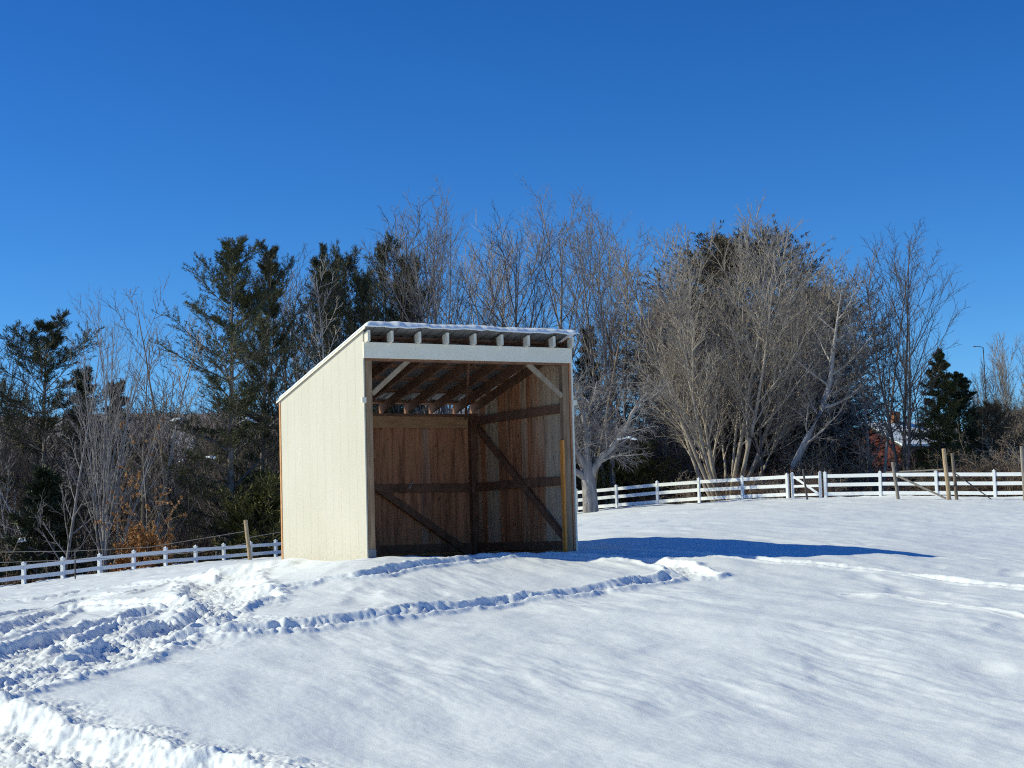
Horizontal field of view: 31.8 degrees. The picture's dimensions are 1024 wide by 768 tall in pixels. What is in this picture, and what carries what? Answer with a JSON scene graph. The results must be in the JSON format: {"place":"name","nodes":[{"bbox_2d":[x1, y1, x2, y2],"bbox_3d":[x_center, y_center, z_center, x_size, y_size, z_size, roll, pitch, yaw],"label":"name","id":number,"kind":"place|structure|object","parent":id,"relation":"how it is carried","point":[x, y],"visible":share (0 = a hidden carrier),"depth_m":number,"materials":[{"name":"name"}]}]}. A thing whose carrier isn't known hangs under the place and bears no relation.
{"place":"outdoors","nodes":[
{"label":"outdoors","id":0,"kind":"place"},
{"bbox_2d":[0,409,647,529],"bbox_3d":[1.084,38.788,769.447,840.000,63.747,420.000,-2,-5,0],"label":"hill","id":1,"kind":"structure","parent":0,"point":[463,410],"depth_m":683.05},
{"bbox_2d":[278,321,577,399],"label":"roof snow","id":2,"kind":"structure","parent":0,"point":[409,325],"depth_m":28.01,"materials":[{"name":"snow"}]},
{"bbox_2d":[0,495,1023,767],"bbox_3d":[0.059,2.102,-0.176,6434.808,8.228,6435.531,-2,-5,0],"label":"snow field","id":3,"kind":"structure","parent":0,"point":[886,631],"depth_m":17.29,"materials":[{"name":"snow"}]},
{"bbox_2d":[0,430,34,576],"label":"bare tree","id":4,"kind":"object","parent":3,"relation":"on","point":[5,530],"visible":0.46,"depth_m":89.77,"materials":[{"name":"brown plant"}]},
{"bbox_2d":[0,452,52,579],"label":"bare tree","id":5,"kind":"object","parent":3,"relation":"on","point":[18,527],"visible":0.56,"depth_m":88.67,"materials":[{"name":"brown plant"}]},
{"bbox_2d":[0,428,59,569],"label":"bare tree","id":6,"kind":"object","parent":3,"relation":"on","point":[26,466],"visible":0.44,"depth_m":91.86,"materials":[{"name":"brown plant"}]},
{"bbox_2d":[0,428,69,585],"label":"bare tree","id":7,"kind":"object","parent":3,"relation":"on","point":[27,479],"visible":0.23,"depth_m":91.45,"materials":[{"name":"brown plant"}]},
{"bbox_2d":[0,390,93,544],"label":"bare tree","id":8,"kind":"object","parent":3,"relation":"on","point":[32,444],"visible":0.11,"depth_m":110.94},
{"bbox_2d":[0,326,95,585],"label":"bare tree","id":9,"kind":"object","parent":3,"relation":"on","point":[31,402],"visible":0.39,"depth_m":93.35,"materials":[{"name":"brown plant"}]},
{"bbox_2d":[0,463,96,584],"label":"hemlock tree","id":10,"kind":"object","parent":3,"relation":"on","point":[47,478],"visible":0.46,"depth_m":87.86,"materials":[{"name":"green plant"}]},
{"bbox_2d":[0,379,98,535],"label":"bare tree","id":11,"kind":"object","parent":3,"relation":"on","point":[41,434],"visible":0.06,"depth_m":120.45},
{"bbox_2d":[0,429,132,572],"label":"bare tree","id":12,"kind":"object","parent":3,"relation":"on","point":[86,530],"visible":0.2,"depth_m":92.78,"materials":[{"name":"brown plant"}]},
{"bbox_2d":[0,308,146,579],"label":"pine tree","id":13,"kind":"object","parent":3,"relation":"on","point":[51,340],"visible":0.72,"depth_m":92.20,"materials":[{"name":"green plant"}]},
{"bbox_2d":[28,327,134,576],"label":"bare tree","id":14,"kind":"object","parent":3,"relation":"on","point":[69,540],"visible":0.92,"depth_m":83.95,"materials":[{"name":"grey plant"}]},
{"bbox_2d":[58,431,111,573],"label":"bare tree","id":15,"kind":"object","parent":3,"relation":"on","point":[69,436],"visible":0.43,"depth_m":91.08,"materials":[{"name":"brown plant"}]},
{"bbox_2d":[47,364,154,553],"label":"conifer tree","id":16,"kind":"object","parent":3,"relation":"on","point":[80,387],"visible":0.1,"depth_m":121.25,"materials":[{"name":"green plant"}]},
{"bbox_2d":[49,441,162,563],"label":"bare tree","id":17,"kind":"object","parent":3,"relation":"on","point":[124,486],"visible":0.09,"depth_m":107.51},
{"bbox_2d":[51,288,172,572],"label":"bare tree","id":18,"kind":"object","parent":3,"relation":"on","point":[102,531],"visible":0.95,"depth_m":84.45,"materials":[{"name":"grey plant"}]},
{"bbox_2d":[58,398,185,540],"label":"bare tree","id":19,"kind":"object","parent":3,"relation":"on","point":[149,433],"visible":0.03,"depth_m":127.07,"materials":[{"name":"brown plant"}]},
{"bbox_2d":[66,429,182,507],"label":"bare tree","id":20,"kind":"object","parent":3,"relation":"on","point":[150,460],"visible":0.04,"depth_m":124.84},
{"bbox_2d":[67,379,183,557],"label":"conifer tree","id":21,"kind":"object","parent":3,"relation":"on","point":[120,400],"visible":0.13,"depth_m":117.04,"materials":[{"name":"green plant"}]},
{"bbox_2d":[49,403,210,551],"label":"bare tree","id":22,"kind":"object","parent":3,"relation":"on","point":[149,445],"visible":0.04,"depth_m":124.34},
{"bbox_2d":[93,321,185,538],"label":"bare tree","id":23,"kind":"object","parent":3,"relation":"on","point":[142,463],"visible":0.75,"depth_m":86.70,"materials":[{"name":"grey plant"}]},
{"bbox_2d":[0,514,278,585],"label":"undergrowth","id":24,"kind":"object","parent":3,"relation":"on","point":[95,555],"visible":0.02,"depth_m":93.52,"materials":[{"name":"beige plant"}]},
{"bbox_2d":[0,539,280,583],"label":"rail fence","id":25,"kind":"object","parent":3,"relation":"on","point":[99,567],"visible":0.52,"depth_m":72.51,"materials":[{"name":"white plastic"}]},
{"bbox_2d":[94,418,186,571],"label":"beech tree","id":26,"kind":"object","parent":3,"relation":"on","point":[147,540],"visible":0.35,"depth_m":77.97,"materials":[{"name":"orange plant"}]},
{"bbox_2d":[134,471,167,531],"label":"bare tree","id":27,"kind":"object","parent":3,"relation":"on","point":[149,506],"visible":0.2,"depth_m":95.97,"materials":[{"name":"brown plant"}]},
{"bbox_2d":[101,377,227,542],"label":"bare tree","id":28,"kind":"object","parent":3,"relation":"on","point":[182,444],"visible":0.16,"depth_m":122.21,"materials":[{"name":"plant"}]},
{"bbox_2d":[101,272,230,558],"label":"bare tree","id":29,"kind":"object","parent":3,"relation":"on","point":[168,523],"visible":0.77,"depth_m":89.42,"materials":[{"name":"grey plant"}]},
{"bbox_2d":[114,459,221,562],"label":"bare tree","id":30,"kind":"object","parent":3,"relation":"on","point":[179,531],"visible":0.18,"depth_m":103.27,"materials":[{"name":"brown plant"}]},
{"bbox_2d":[125,342,212,558],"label":"bare tree","id":31,"kind":"object","parent":3,"relation":"on","point":[169,448],"visible":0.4,"depth_m":95.17,"materials":[{"name":"brown plant"}]},
{"bbox_2d":[129,300,217,541],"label":"bare tree","id":32,"kind":"object","parent":3,"relation":"on","point":[172,451],"visible":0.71,"depth_m":91.53,"materials":[{"name":"brown plant"}]},
{"bbox_2d":[157,453,213,562],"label":"bare tree","id":33,"kind":"object","parent":3,"relation":"on","point":[189,546],"visible":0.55,"depth_m":90.94,"materials":[{"name":"brown plant"}]},
{"bbox_2d":[154,426,270,554],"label":"bare tree","id":34,"kind":"object","parent":3,"relation":"on","point":[185,530],"visible":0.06,"depth_m":117.82,"materials":[{"name":"brown plant"}]},
{"bbox_2d":[162,398,279,557],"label":"bare tree","id":35,"kind":"object","parent":3,"relation":"on","point":[207,443],"visible":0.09,"depth_m":103.12,"materials":[{"name":"plant"}]},
{"bbox_2d":[170,444,271,560],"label":"bare tree","id":36,"kind":"object","parent":3,"relation":"on","point":[203,535],"visible":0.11,"depth_m":110.98,"materials":[{"name":"brown plant"}]},
{"bbox_2d":[201,439,242,559],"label":"bare tree","id":37,"kind":"object","parent":3,"relation":"on","point":[217,500],"visible":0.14,"depth_m":98.20,"materials":[{"name":"brown plant"}]},
{"bbox_2d":[172,461,280,564],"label":"evergreen bush","id":38,"kind":"object","parent":3,"relation":"on","point":[252,503],"visible":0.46,"depth_m":88.84,"materials":[{"name":"green plant"}]},
{"bbox_2d":[148,234,306,560],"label":"pine tree","id":39,"kind":"object","parent":3,"relation":"on","point":[233,270],"visible":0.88,"depth_m":91.83,"materials":[{"name":"green plant"}]},
{"bbox_2d":[187,302,300,559],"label":"bare tree","id":40,"kind":"object","parent":3,"relation":"on","point":[236,456],"visible":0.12,"depth_m":96.79,"materials":[{"name":"grey plant"}]},
{"bbox_2d":[244,520,251,559],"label":"wooden post","id":41,"kind":"object","parent":3,"relation":"on","point":[248,545],"visible":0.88,"depth_m":73.69,"materials":[{"name":"beige wood"}]},
{"bbox_2d":[0,531,278,578],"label":"wire fence","id":42,"kind":"object","parent":41,"relation":"attached to","point":[74,559],"visible":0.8,"depth_m":65.49,"materials":[{"name":"grey metal"}]},
{"bbox_2d":[234,405,279,556],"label":"bare tree","id":43,"kind":"object","parent":3,"relation":"on","point":[263,448],"visible":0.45,"depth_m":92.04,"materials":[{"name":"brown plant"}]},
{"bbox_2d":[218,252,303,538],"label":"bare tree","id":44,"kind":"object","parent":3,"relation":"on","point":[272,362],"visible":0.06,"depth_m":108.19,"materials":[{"name":"brown plant"}]},
{"bbox_2d":[201,237,321,551],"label":"pine tree","id":45,"kind":"object","parent":3,"relation":"on","point":[270,270],"visible":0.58,"depth_m":94.56,"materials":[{"name":"green plant"}]},
{"bbox_2d":[252,253,323,421],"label":"bare tree","id":46,"kind":"object","parent":3,"relation":"on","point":[294,359],"visible":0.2,"depth_m":102.03,"materials":[{"name":"grey plant"}]},
{"bbox_2d":[263,281,313,389],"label":"bare tree","id":47,"kind":"object","parent":3,"relation":"on","point":[291,322],"visible":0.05,"depth_m":108.35,"materials":[{"name":"brown plant"}]},
{"bbox_2d":[226,243,353,482],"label":"bare tree","id":48,"kind":"object","parent":3,"relation":"on","point":[285,374],"visible":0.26,"depth_m":100.84,"materials":[{"name":"brown plant"}]},
{"bbox_2d":[265,259,355,477],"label":"bare tree","id":49,"kind":"object","parent":3,"relation":"on","point":[318,321],"visible":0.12,"depth_m":104.58,"materials":[{"name":"brown plant"}]},
{"bbox_2d":[287,257,342,373],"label":"bare tree","id":50,"kind":"object","parent":3,"relation":"on","point":[321,330],"visible":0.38,"depth_m":95.44,"materials":[{"name":"brown plant"}]},
{"bbox_2d":[274,230,432,436],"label":"pine tree","id":51,"kind":"object","parent":3,"relation":"on","point":[364,297],"visible":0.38,"depth_m":103.83,"materials":[{"name":"green plant"}]},
{"bbox_2d":[343,241,440,413],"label":"bare tree","id":52,"kind":"object","parent":3,"relation":"on","point":[373,290],"visible":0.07,"depth_m":109.47,"materials":[{"name":"grey plant"}]},
{"bbox_2d":[349,189,444,413],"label":"bare tree","id":53,"kind":"object","parent":3,"relation":"on","point":[421,272],"visible":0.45,"depth_m":103.61,"materials":[{"name":"brown plant"}]},
{"bbox_2d":[343,202,501,413],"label":"bare tree","id":54,"kind":"object","parent":3,"relation":"on","point":[456,277],"visible":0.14,"depth_m":114.45,"materials":[{"name":"grey plant"}]},
{"bbox_2d":[276,326,577,560],"bbox_3d":[-1.412,1.218,29.448,3.780,3.851,3.610,1,-5,-29],"label":"run in shed","id":55,"kind":"object","parent":3,"relation":"on","point":[494,471],"visible":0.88,"depth_m":29.68,"materials":[{"name":"beige paint"}]},
{"bbox_2d":[352,174,540,413],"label":"bare tree","id":56,"kind":"object","parent":3,"relation":"on","point":[435,296],"visible":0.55,"depth_m":103.60,"materials":[{"name":"grey plant"}]},
{"bbox_2d":[376,552,540,557],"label":"dirt floor","id":57,"kind":"structure","parent":3,"relation":"on","point":[448,555],"depth_m":30.15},
{"bbox_2d":[392,209,586,411],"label":"bare tree","id":58,"kind":"object","parent":3,"relation":"on","point":[474,267],"visible":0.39,"depth_m":110.35,"materials":[{"name":"brown plant"}]},
{"bbox_2d":[459,243,532,413],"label":"bare tree","id":59,"kind":"object","parent":3,"relation":"on","point":[502,308],"visible":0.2,"depth_m":111.11,"materials":[{"name":"brown plant"}]},
{"bbox_2d":[436,200,572,408],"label":"bare tree","id":60,"kind":"object","parent":3,"relation":"on","point":[515,316],"visible":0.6,"depth_m":103.21,"materials":[{"name":"brown plant"}]},
{"bbox_2d":[439,176,665,416],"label":"bare tree","id":61,"kind":"object","parent":3,"relation":"on","point":[562,294],"visible":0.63,"depth_m":105.97,"materials":[{"name":"grey plant"}]},
{"bbox_2d":[470,360,681,512],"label":"apple tree","id":62,"kind":"object","parent":3,"relation":"on","point":[586,473],"visible":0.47,"depth_m":87.85,"materials":[{"name":"grey plant"}]},
{"bbox_2d":[531,193,655,507],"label":"bare tree","id":63,"kind":"object","parent":3,"relation":"on","point":[604,353],"visible":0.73,"depth_m":104.32,"materials":[{"name":"grey plant"}]},
{"bbox_2d":[567,287,626,444],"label":"bare tree","id":64,"kind":"object","parent":3,"relation":"on","point":[580,338],"visible":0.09,"depth_m":120.47,"materials":[{"name":"brown plant"}]},
{"bbox_2d":[559,212,654,500],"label":"bare tree","id":65,"kind":"object","parent":3,"relation":"on","point":[606,333],"visible":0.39,"depth_m":106.24,"materials":[{"name":"brown plant"}]},
{"bbox_2d":[573,324,657,508],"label":"spruce tree","id":66,"kind":"object","parent":3,"relation":"on","point":[583,394],"visible":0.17,"depth_m":107.57,"materials":[{"name":"green plant"}]},
{"bbox_2d":[576,444,658,511],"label":"evergreen bush","id":67,"kind":"object","parent":3,"relation":"on","point":[605,468],"visible":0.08,"depth_m":105.42,"materials":[{"name":"green plant"}]},
{"bbox_2d":[573,232,665,484],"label":"bare tree","id":68,"kind":"object","parent":3,"relation":"on","point":[618,378],"visible":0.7,"depth_m":99.36,"materials":[{"name":"brown plant"}]},
{"bbox_2d":[590,222,654,444],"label":"bare tree","id":69,"kind":"object","parent":3,"relation":"on","point":[625,395],"visible":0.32,"depth_m":109.81,"materials":[{"name":"grey plant"}]},
{"bbox_2d":[593,435,680,508],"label":"evergreen bush","id":70,"kind":"object","parent":3,"relation":"on","point":[637,476],"visible":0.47,"depth_m":103.07,"materials":[{"name":"green plant"}]},
{"bbox_2d":[655,421,702,503],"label":"bare tree","id":71,"kind":"object","parent":3,"relation":"on","point":[680,457],"visible":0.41,"depth_m":104.66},
{"bbox_2d":[576,473,789,511],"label":"rail fence","id":72,"kind":"object","parent":3,"relation":"on","point":[698,489],"visible":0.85,"depth_m":92.16,"materials":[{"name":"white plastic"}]},
{"bbox_2d":[613,270,758,503],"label":"bare tree","id":73,"kind":"object","parent":3,"relation":"on","point":[664,440],"visible":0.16,"depth_m":105.72,"materials":[{"name":"grey plant"}]},
{"bbox_2d":[616,291,768,476],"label":"hemlock tree","id":74,"kind":"object","parent":3,"relation":"on","point":[629,406],"depth_m":115.51,"materials":[{"name":"green plant"}]},
{"bbox_2d":[585,189,859,501],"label":"bare tree","id":75,"kind":"object","parent":3,"relation":"on","point":[679,357],"visible":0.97,"depth_m":96.78,"materials":[{"name":"beige plant"}]},
{"bbox_2d":[597,214,911,488],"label":"hemlock tree","id":76,"kind":"object","parent":3,"relation":"on","point":[720,239],"visible":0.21,"depth_m":113.08,"materials":[{"name":"green plant"}]},
{"bbox_2d":[725,254,804,498],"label":"bare tree","id":77,"kind":"object","parent":3,"relation":"on","point":[761,452],"visible":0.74,"depth_m":95.99,"materials":[{"name":"brown plant"}]},
{"bbox_2d":[737,407,793,482],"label":"bare tree","id":78,"kind":"object","parent":3,"relation":"on","point":[769,448],"visible":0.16,"depth_m":104.66,"materials":[{"name":"brown plant"}]},
{"bbox_2d":[766,388,796,474],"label":"bare tree","id":79,"kind":"object","parent":3,"relation":"on","point":[784,457],"visible":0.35,"depth_m":101.93,"materials":[{"name":"brown plant"}]},
{"bbox_2d":[747,348,837,480],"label":"spruce tree","id":80,"kind":"object","parent":3,"relation":"on","point":[793,433],"visible":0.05,"depth_m":105.11,"materials":[{"name":"green plant"}]},
{"bbox_2d":[696,212,902,475],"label":"bare tree","id":81,"kind":"object","parent":3,"relation":"on","point":[844,411],"visible":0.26,"depth_m":105.29,"materials":[{"name":"grey plant"}]},
{"bbox_2d":[576,422,1023,511],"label":"undergrowth","id":82,"kind":"object","parent":3,"relation":"on","point":[830,469],"visible":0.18,"depth_m":97.06,"materials":[{"name":"beige plant"}]},
{"bbox_2d":[802,469,807,499],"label":"wooden post","id":83,"kind":"object","parent":3,"relation":"on","point":[806,493],"visible":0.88,"depth_m":83.84,"materials":[{"name":"grey wood"}]},
{"bbox_2d":[790,471,821,497],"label":"field gate","id":84,"kind":"structure","parent":3,"relation":"on","point":[798,478],"depth_m":87.53,"materials":[{"name":"white wood"}]},
{"bbox_2d":[760,266,890,497],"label":"bare tree","id":85,"kind":"object","parent":3,"relation":"on","point":[808,438],"visible":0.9,"depth_m":95.38,"materials":[{"name":"grey plant"}]},
{"bbox_2d":[737,285,917,470],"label":"hemlock tree","id":86,"kind":"object","parent":3,"relation":"on","point":[860,412],"visible":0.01,"depth_m":117.24,"materials":[{"name":"green plant"}]},
{"bbox_2d":[819,379,877,490],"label":"conifer tree","id":87,"kind":"object","parent":3,"relation":"on","point":[859,436],"visible":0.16,"depth_m":108.07,"materials":[{"name":"green plant"}]},
{"bbox_2d":[829,263,884,490],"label":"bare tree","id":88,"kind":"object","parent":3,"relation":"on","point":[865,418],"visible":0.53,"depth_m":105.12,"materials":[{"name":"brown plant"}]},
{"bbox_2d":[891,462,899,498],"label":"wooden post","id":89,"kind":"object","parent":3,"relation":"on","point":[895,481],"visible":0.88,"depth_m":79.83,"materials":[{"name":"grey wood"}]},
{"bbox_2d":[886,469,942,472],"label":"brace rail","id":90,"kind":"object","parent":89,"relation":"attached to","point":[915,470],"visible":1,"depth_m":79.57,"materials":[{"name":"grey wood"}]},
{"bbox_2d":[898,475,945,498],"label":"brace rail","id":91,"kind":"object","parent":89,"relation":"attached to","point":[918,485],"visible":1,"depth_m":79.12,"materials":[{"name":"grey wood"}]},
{"bbox_2d":[857,234,940,490],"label":"bare tree","id":92,"kind":"object","parent":3,"relation":"on","point":[886,453],"visible":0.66,"depth_m":95.84,"materials":[{"name":"grey plant"}]},
{"bbox_2d":[834,217,971,495],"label":"bare tree","id":93,"kind":"object","parent":3,"relation":"on","point":[908,409],"visible":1,"depth_m":94.19,"materials":[{"name":"brown plant"}]},
{"bbox_2d":[854,411,963,488],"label":"farm house","id":94,"kind":"structure","parent":3,"relation":"on","point":[898,436],"depth_m":146.26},
{"bbox_2d":[884,331,944,467],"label":"bare tree","id":95,"kind":"object","parent":3,"relation":"on","point":[920,443],"visible":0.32,"depth_m":98.37,"materials":[{"name":"brown plant"}]},
{"bbox_2d":[823,469,1022,497],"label":"rail fence","id":96,"kind":"object","parent":3,"relation":"on","point":[936,483],"visible":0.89,"depth_m":84.62,"materials":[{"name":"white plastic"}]},
{"bbox_2d":[892,348,992,496],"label":"spruce tree","id":97,"kind":"object","parent":3,"relation":"on","point":[943,402],"visible":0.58,"depth_m":95.84,"materials":[{"name":"green plant"}]},
{"bbox_2d":[942,448,950,499],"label":"wooden post","id":98,"kind":"object","parent":3,"relation":"on","point":[947,481],"visible":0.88,"depth_m":78.83,"materials":[{"name":"beige wood"}]},
{"bbox_2d":[951,453,957,499],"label":"wooden post","id":99,"kind":"object","parent":3,"relation":"on","point":[954,477],"visible":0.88,"depth_m":79.34,"materials":[{"name":"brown wood"}]},
{"bbox_2d":[923,371,1003,490],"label":"spruce tree","id":100,"kind":"object","parent":3,"relation":"on","point":[963,391],"visible":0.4,"depth_m":98.80,"materials":[{"name":"green plant"}]},
{"bbox_2d":[968,402,996,481],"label":"bare tree","id":101,"kind":"object","parent":3,"relation":"on","point":[983,435],"visible":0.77,"depth_m":97.56,"materials":[{"name":"brown plant"}]},
{"bbox_2d":[964,332,1023,460],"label":"bare tree","id":102,"kind":"object","parent":3,"relation":"on","point":[1000,367],"visible":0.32,"depth_m":103.95,"materials":[{"name":"beige plant"}]},
{"bbox_2d":[966,398,1023,481],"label":"hemlock tree","id":103,"kind":"object","parent":3,"relation":"on","point":[994,411],"visible":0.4,"depth_m":100.02,"materials":[{"name":"green plant"}]},
{"bbox_2d":[1020,446,1023,500],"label":"wooden post","id":104,"kind":"object","parent":3,"relation":"on","point":[1022,458],"visible":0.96,"depth_m":77.87,"materials":[{"name":"grey wood"}]},
{"bbox_2d":[0,0,1023,442],"label":"sky","id":105,"kind":"structure","parent":0,"point":[137,136],"materials":[{"name":"blue"}]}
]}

